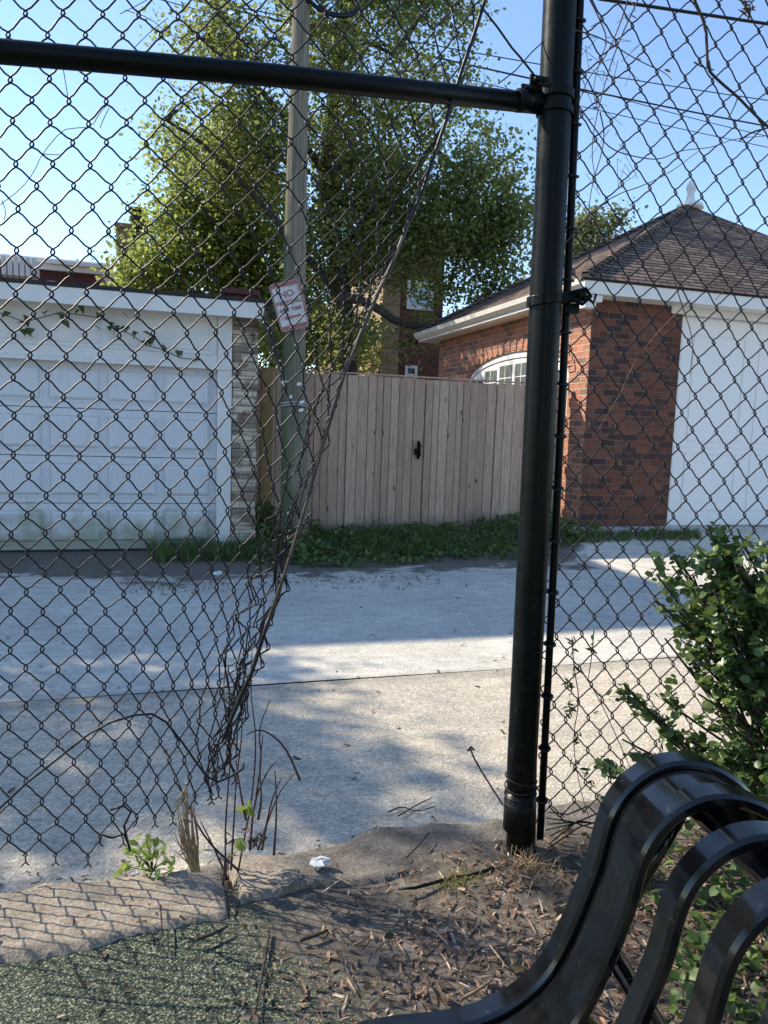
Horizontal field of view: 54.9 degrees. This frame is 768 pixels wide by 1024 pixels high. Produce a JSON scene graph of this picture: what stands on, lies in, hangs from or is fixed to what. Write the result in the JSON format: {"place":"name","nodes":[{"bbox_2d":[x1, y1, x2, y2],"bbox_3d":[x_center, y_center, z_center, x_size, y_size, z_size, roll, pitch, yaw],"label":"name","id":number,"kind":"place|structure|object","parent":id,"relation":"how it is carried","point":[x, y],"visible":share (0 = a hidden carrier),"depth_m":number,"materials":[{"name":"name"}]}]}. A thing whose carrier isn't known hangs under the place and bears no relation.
{"place":"outdoors","nodes":[
{"label":"outdoors","id":0,"kind":"place"},
{"bbox_2d":[0,254,115,286],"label":"row house","id":1,"kind":"structure","parent":0,"point":[49,269],"depth_m":21.36,"materials":[{"name":"red brick"}]},
{"bbox_2d":[0,502,215,523],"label":"back yard ground","id":2,"kind":"structure","parent":0,"point":[182,503],"depth_m":13.05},
{"bbox_2d":[115,207,147,286],"bbox_3d":[-6.711,-4.476,19.759,0.837,6.950,0.580,0,7,-17],"label":"chimney stack","id":3,"kind":"object","parent":2,"relation":"on","point":[120,229],"visible":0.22,"depth_m":19.19,"materials":[{"name":"brick"}]},
{"bbox_2d":[0,277,271,552],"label":"white garage","id":4,"kind":"structure","parent":2,"relation":"on","point":[65,376],"depth_m":8.25,"materials":[{"name":"paint"}]},
{"bbox_2d":[0,305,198,361],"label":"ivy vine","id":5,"kind":"object","parent":4,"relation":"attached to","point":[28,331],"visible":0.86,"depth_m":7.86,"materials":[{"name":"green plant"}]},
{"bbox_2d":[0,358,216,552],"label":"garage door","id":6,"kind":"structure","parent":4,"relation":"in","point":[65,375],"depth_m":8.27,"materials":[{"name":"metal"}]},
{"bbox_2d":[68,87,397,375],"bbox_3d":[-3.368,-5.583,18.691,8.430,9.526,5.920,0,7,-17],"label":"garden tree","id":7,"kind":"object","parent":2,"relation":"on","point":[213,249],"visible":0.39,"depth_m":17.64,"materials":[{"name":"green plant"}]},
{"bbox_2d":[219,287,259,297],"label":"shed","id":8,"kind":"structure","parent":2,"relation":"on","point":[236,292],"depth_m":11.46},
{"bbox_2d":[125,0,573,374],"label":"shade tree","id":9,"kind":"object","parent":2,"relation":"on","point":[492,225],"visible":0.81,"depth_m":15.71,"materials":[{"name":"green plant"}]},
{"bbox_2d":[519,197,647,278],"bbox_3d":[7.495,-6.922,28.694,5.266,10.686,4.360,0,7,-17],"label":"distant tree","id":10,"kind":"object","parent":2,"relation":"on","point":[585,231],"visible":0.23,"depth_m":27.84,"materials":[{"name":"green plant"}]},
{"bbox_2d":[414,180,767,526],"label":"brick garage","id":11,"kind":"structure","parent":2,"relation":"on","point":[485,338],"depth_m":10.54,"materials":[{"name":"red brick"},{"name":"asphalt shingle"},{"name":"white paint"}]},
{"bbox_2d":[469,351,568,419],"bbox_3d":[2.110,-2.059,12.139,0.130,1.107,3.628,0,7,-17],"label":"arched window","id":12,"kind":"structure","parent":11,"relation":"in","point":[510,366],"depth_m":12.36,"materials":[{"name":"white paint"}]},
{"bbox_2d":[668,316,767,524],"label":"garage door","id":13,"kind":"structure","parent":11,"relation":"in","point":[711,360],"depth_m":10.76,"materials":[{"name":"metal"}]},
{"bbox_2d":[0,654,767,893],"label":"concrete pavement","id":14,"kind":"structure","parent":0,"point":[444,721],"depth_m":3.34,"materials":[{"name":"concrete"}]},
{"bbox_2d":[0,865,228,962],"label":"kerb","id":15,"kind":"structure","parent":14,"relation":"on","point":[36,922],"depth_m":2.00,"materials":[{"name":"concrete"}]},
{"bbox_2d":[112,834,175,878],"bbox_3d":[-0.703,1.015,2.181,0.179,0.179,0.101,2,7,2],"label":"green weed","id":16,"kind":"object","parent":15,"relation":"on","point":[148,855],"visible":0.98,"depth_m":2.19,"materials":[{"name":"green plant"}]},
{"bbox_2d":[159,904,161,939],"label":"stick","id":17,"kind":"object","parent":15,"relation":"on","point":[161,920],"visible":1,"depth_m":1.94,"materials":[{"name":"brown wood"}]},
{"bbox_2d":[173,782,200,872],"bbox_3d":[-0.553,0.901,2.090,0.084,0.285,0.030,-4,9,-43],"label":"straw tuft","id":18,"kind":"object","parent":15,"relation":"on","point":[191,859],"visible":1,"depth_m":2.09,"materials":[{"name":"beige plant"}]},
{"bbox_2d":[176,650,300,886],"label":"dead weed stalks","id":19,"kind":"object","parent":15,"relation":"on","point":[248,811],"visible":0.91,"depth_m":2.14,"materials":[{"name":"brown plant"}]},
{"bbox_2d":[388,806,435,812],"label":"stick","id":20,"kind":"object","parent":14,"relation":"on","point":[410,809],"visible":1,"depth_m":2.91,"materials":[{"name":"brown wood"}]},
{"bbox_2d":[398,798,431,816],"bbox_3d":[0.123,1.168,2.935,0.010,0.005,0.206,8,9,42],"label":"stick","id":21,"kind":"object","parent":14,"relation":"on","point":[413,806],"visible":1,"depth_m":2.93,"materials":[{"name":"brown wood"}]},
{"bbox_2d":[228,786,757,903],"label":"kerb","id":22,"kind":"structure","parent":14,"relation":"on","point":[368,856],"depth_m":2.29,"materials":[{"name":"concrete"}]},
{"bbox_2d":[265,869,301,885],"bbox_3d":[-0.289,1.061,2.142,0.103,0.034,0.087,0,7,-17],"label":"concrete chunk","id":23,"kind":"object","parent":22,"relation":"on","point":[285,877],"visible":1,"depth_m":2.13,"materials":[{"name":"grey concrete"}]},
{"bbox_2d":[309,856,330,870],"bbox_3d":[-0.193,1.046,2.208,0.054,0.029,0.064,5,7,24],"label":"foil scrap","id":24,"kind":"object","parent":22,"relation":"on","point":[319,862],"visible":1,"depth_m":2.20,"materials":[{"name":"white metal"}]},
{"bbox_2d":[0,0,767,867],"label":"chain link fence","id":25,"kind":"object","parent":22,"relation":"on","point":[548,96],"visible":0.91,"depth_m":2.05,"materials":[{"name":"metal"}]},
{"bbox_2d":[0,0,189,219],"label":"hanging twig","id":26,"kind":"object","parent":25,"relation":"hanging from","point":[100,111],"visible":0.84,"depth_m":1.90,"materials":[{"name":"brown plant"}]},
{"bbox_2d":[561,630,672,819],"bbox_3d":[0.740,0.670,2.329,0.424,0.620,0.038,0,7,-17],"label":"withered vine","id":27,"kind":"object","parent":25,"relation":"attached to","point":[569,704],"visible":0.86,"depth_m":2.28,"materials":[{"name":"brown plant"}]},
{"bbox_2d":[565,0,764,429],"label":"dead vine","id":28,"kind":"object","parent":25,"relation":"attached to","point":[605,42],"visible":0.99,"depth_m":2.08,"materials":[{"name":"brown plant"}]},
{"bbox_2d":[693,0,767,140],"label":"bare branch","id":29,"kind":"object","parent":25,"relation":"attached to","point":[749,9],"visible":1,"depth_m":2.08,"materials":[{"name":"brown plant"}]},
{"bbox_2d":[405,832,428,858],"bbox_3d":[0.107,1.056,2.344,0.010,0.007,0.165,5,7,27],"label":"stick","id":30,"kind":"object","parent":22,"relation":"on","point":[415,848],"visible":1,"depth_m":2.33,"materials":[{"name":"brown wood"}]},
{"bbox_2d":[0,525,767,702],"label":"alley pavement","id":31,"kind":"structure","parent":0,"point":[415,625],"depth_m":5.85,"materials":[{"name":"concrete"}]},
{"bbox_2d":[213,571,221,574],"bbox_3d":[-1.633,0.598,7.248,0.105,0.046,0.076,0,7,-17],"label":"litter scrap","id":32,"kind":"object","parent":31,"relation":"on","point":[217,573],"visible":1,"depth_m":7.23,"materials":[{"name":"white paper"}]},
{"bbox_2d":[258,367,273,531],"bbox_3d":[-1.422,-0.641,8.898,0.140,2.159,0.080,0,7,-17],"label":"wood post","id":33,"kind":"object","parent":31,"relation":"on","point":[266,409],"visible":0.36,"depth_m":8.83,"materials":[{"name":"brown wood"}]},
{"bbox_2d":[261,0,359,542],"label":"utility pole","id":34,"kind":"object","parent":31,"relation":"on","point":[295,228],"visible":0.77,"depth_m":8.28,"materials":[{"name":"grey wood"}]},
{"bbox_2d":[269,279,308,331],"bbox_3d":[-1.047,-2.287,8.195,0.449,0.579,0.016,1,7,-10],"label":"parking sign","id":35,"kind":"object","parent":34,"relation":"attached to","point":[290,290],"visible":0.86,"depth_m":8.19,"materials":[{"name":"white metal"}]},
{"bbox_2d":[162,0,767,147],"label":"overhead wire","id":36,"kind":"object","parent":34,"relation":"attached to","point":[511,89],"visible":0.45,"depth_m":18.94,"materials":[{"name":"rubber"}]},
{"bbox_2d":[192,0,765,126],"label":"overhead wire","id":37,"kind":"object","parent":34,"relation":"attached to","point":[270,18],"visible":0.39,"depth_m":18.62,"materials":[{"name":"rubber"}]},
{"bbox_2d":[202,0,767,100],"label":"overhead wire","id":38,"kind":"object","parent":34,"relation":"attached to","point":[539,64],"visible":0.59,"depth_m":17.65,"materials":[{"name":"black rubber"}]},
{"bbox_2d":[0,560,724,885],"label":"alley litter","id":39,"kind":"object","parent":31,"relation":"on","point":[125,861],"visible":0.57,"depth_m":6.54,"materials":[{"name":"brown plant"}]},
{"bbox_2d":[4,653,736,702],"bbox_3d":[1.145,1.030,4.833,23.000,0.040,0.080,0,7,-17],"label":"slab joint","id":40,"kind":"object","parent":31,"relation":"on","point":[332,680],"visible":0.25,"depth_m":4.41,"materials":[{"name":"concrete"}]},
{"bbox_2d":[255,367,566,534],"bbox_3d":[0.432,-0.693,9.818,4.300,2.184,0.188,0,7,-17],"label":"plank fence","id":41,"kind":"object","parent":31,"relation":"on","point":[402,451],"visible":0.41,"depth_m":9.77,"materials":[{"name":"yellow wood"}]},
{"bbox_2d":[0,819,767,1023],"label":"park ground","id":42,"kind":"structure","parent":0,"point":[175,960],"depth_m":1.86,"materials":[{"name":"soil"}]},
{"bbox_2d":[194,925,228,942],"bbox_3d":[-0.443,1.086,1.908,0.092,0.010,0.013,-3,8,-37],"label":"stick","id":43,"kind":"object","parent":42,"relation":"on","point":[202,937],"visible":1,"depth_m":1.90,"materials":[{"name":"brown wood"}]},
{"bbox_2d":[254,930,270,1014],"bbox_3d":[-0.294,1.112,1.799,0.010,0.007,0.276,2,7,-3],"label":"stick","id":44,"kind":"object","parent":42,"relation":"on","point":[263,965],"visible":1,"depth_m":1.79,"materials":[{"name":"brown wood"}]},
{"bbox_2d":[299,929,328,942],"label":"stick","id":45,"kind":"object","parent":42,"relation":"on","point":[308,937],"visible":1,"depth_m":1.91,"materials":[{"name":"brown wood"}]},
{"bbox_2d":[0,839,677,1023],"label":"leaf litter","id":46,"kind":"object","parent":42,"relation":"on","point":[80,979],"visible":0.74,"depth_m":1.85,"materials":[{"name":"brown plant"}]},
{"bbox_2d":[335,949,353,983],"bbox_3d":[-0.097,1.117,1.818,0.005,0.004,0.124,-1,7,-24],"label":"stick","id":47,"kind":"object","parent":42,"relation":"on","point":[343,965],"visible":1,"depth_m":1.82,"materials":[{"name":"brown wood"}]},
{"bbox_2d":[398,867,498,889],"bbox_3d":[0.193,1.070,2.157,0.326,0.016,0.020,-1,7,-22],"label":"fallen twig","id":48,"kind":"object","parent":42,"relation":"on","point":[487,870],"visible":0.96,"depth_m":2.15,"materials":[{"name":"wood"}]},
{"bbox_2d":[408,859,504,893],"bbox_3d":[0.217,1.068,2.150,0.362,0.038,0.211,0,7,-17],"label":"dry grass tuft","id":49,"kind":"object","parent":42,"relation":"on","point":[458,880],"visible":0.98,"depth_m":2.15,"materials":[{"name":"brown plant"}]},
{"bbox_2d":[459,979,492,1001],"bbox_3d":[0.217,1.119,1.732,0.106,0.009,0.011,-3,8,-37],"label":"stick","id":50,"kind":"object","parent":42,"relation":"on","point":[470,994],"visible":1,"depth_m":1.72,"materials":[{"name":"brown wood"}]},
{"bbox_2d":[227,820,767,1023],"bbox_3d":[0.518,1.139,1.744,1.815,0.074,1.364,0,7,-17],"label":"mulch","id":51,"kind":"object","parent":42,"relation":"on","point":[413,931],"visible":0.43,"depth_m":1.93,"materials":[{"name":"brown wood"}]},
{"bbox_2d":[477,839,579,893],"bbox_3d":[0.416,1.039,2.254,0.433,0.076,0.385,-3,8,-40],"label":"dead grass tuft","id":52,"kind":"object","parent":42,"relation":"on","point":[529,865],"visible":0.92,"depth_m":2.22,"materials":[{"name":"plant"}]},
{"bbox_2d":[362,828,744,1000],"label":"fallen leaves","id":53,"kind":"object","parent":42,"relation":"on","point":[389,935],"visible":0.46,"depth_m":1.86,"materials":[{"name":"brown plant"}]},
{"bbox_2d":[355,751,767,1023],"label":"park bench","id":54,"kind":"object","parent":42,"relation":"on","point":[649,805],"visible":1,"depth_m":1.25,"materials":[{"name":"black metal"}]},
{"bbox_2d":[588,521,767,830],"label":"boxwood shrub","id":55,"kind":"object","parent":42,"relation":"on","point":[743,600],"visible":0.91,"depth_m":1.92,"materials":[{"name":"green plant"}]},
{"bbox_2d":[639,826,767,1023],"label":"ground cover","id":56,"kind":"object","parent":42,"relation":"on","point":[752,959],"visible":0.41,"depth_m":1.86,"materials":[{"name":"green plant"}]},
{"bbox_2d":[0,0,767,372],"label":"sky","id":57,"kind":"structure","parent":0,"point":[520,23],"materials":[{"name":"blue"}]},
{"bbox_2d":[314,224,469,380],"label":"brick house","id":58,"kind":"structure","parent":0,"point":[428,364],"depth_m":21.63,"materials":[{"name":"brick"}]},
{"bbox_2d":[404,365,417,379],"bbox_3d":[0.792,-4.039,21.804,0.383,0.544,0.055,0,7,-17],"label":"window","id":59,"kind":"structure","parent":58,"relation":"in","point":[410,371],"depth_m":21.79,"materials":[{"name":"white paint"}]},
{"bbox_2d":[406,280,433,310],"bbox_3d":[1.048,-6.311,21.599,0.803,0.807,0.055,0,7,-17],"label":"window","id":60,"kind":"structure","parent":58,"relation":"in","point":[409,305],"depth_m":21.58,"materials":[{"name":"grey glass"}]},
{"bbox_2d":[141,496,704,567],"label":"grass","id":61,"kind":"structure","parent":0,"point":[184,554],"depth_m":8.88,"materials":[{"name":"green plant"}]},
{"bbox_2d":[202,657,664,688],"bbox_3d":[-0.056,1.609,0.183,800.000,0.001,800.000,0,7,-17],"label":"terrain","id":62,"kind":"structure","parent":0,"point":[320,680],"depth_m":4.70,"materials":[{"name":"grey concrete"}]},
{"bbox_2d":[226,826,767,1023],"bbox_3d":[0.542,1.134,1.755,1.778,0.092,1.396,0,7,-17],"label":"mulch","id":63,"kind":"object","parent":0,"point":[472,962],"visible":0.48,"depth_m":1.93,"materials":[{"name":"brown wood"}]},
{"bbox_2d":[329,873,371,896],"bbox_3d":[-0.095,1.061,2.107,0.156,0.005,0.006,7,8,37],"label":"stick","id":64,"kind":"object","parent":63,"relation":"on","point":[350,884],"visible":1,"depth_m":2.11,"materials":[{"name":"wood"}]},
{"bbox_2d":[482,934,502,961],"bbox_3d":[0.273,1.097,1.860,0.005,0.004,0.102,0,7,-20],"label":"stick","id":65,"kind":"object","parent":63,"relation":"on","point":[492,947],"visible":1,"depth_m":1.86,"materials":[{"name":"wood"}]},
{"bbox_2d":[601,92,765,135],"bbox_3d":[13.400,-10.704,21.573,16.319,0.388,0.020,0,7,-17],"label":"overhead wire","id":66,"kind":"object","parent":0,"point":[691,117],"visible":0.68,"depth_m":20.01,"materials":[{"name":"black rubber"},{"name":"metal wire"}]}
]}

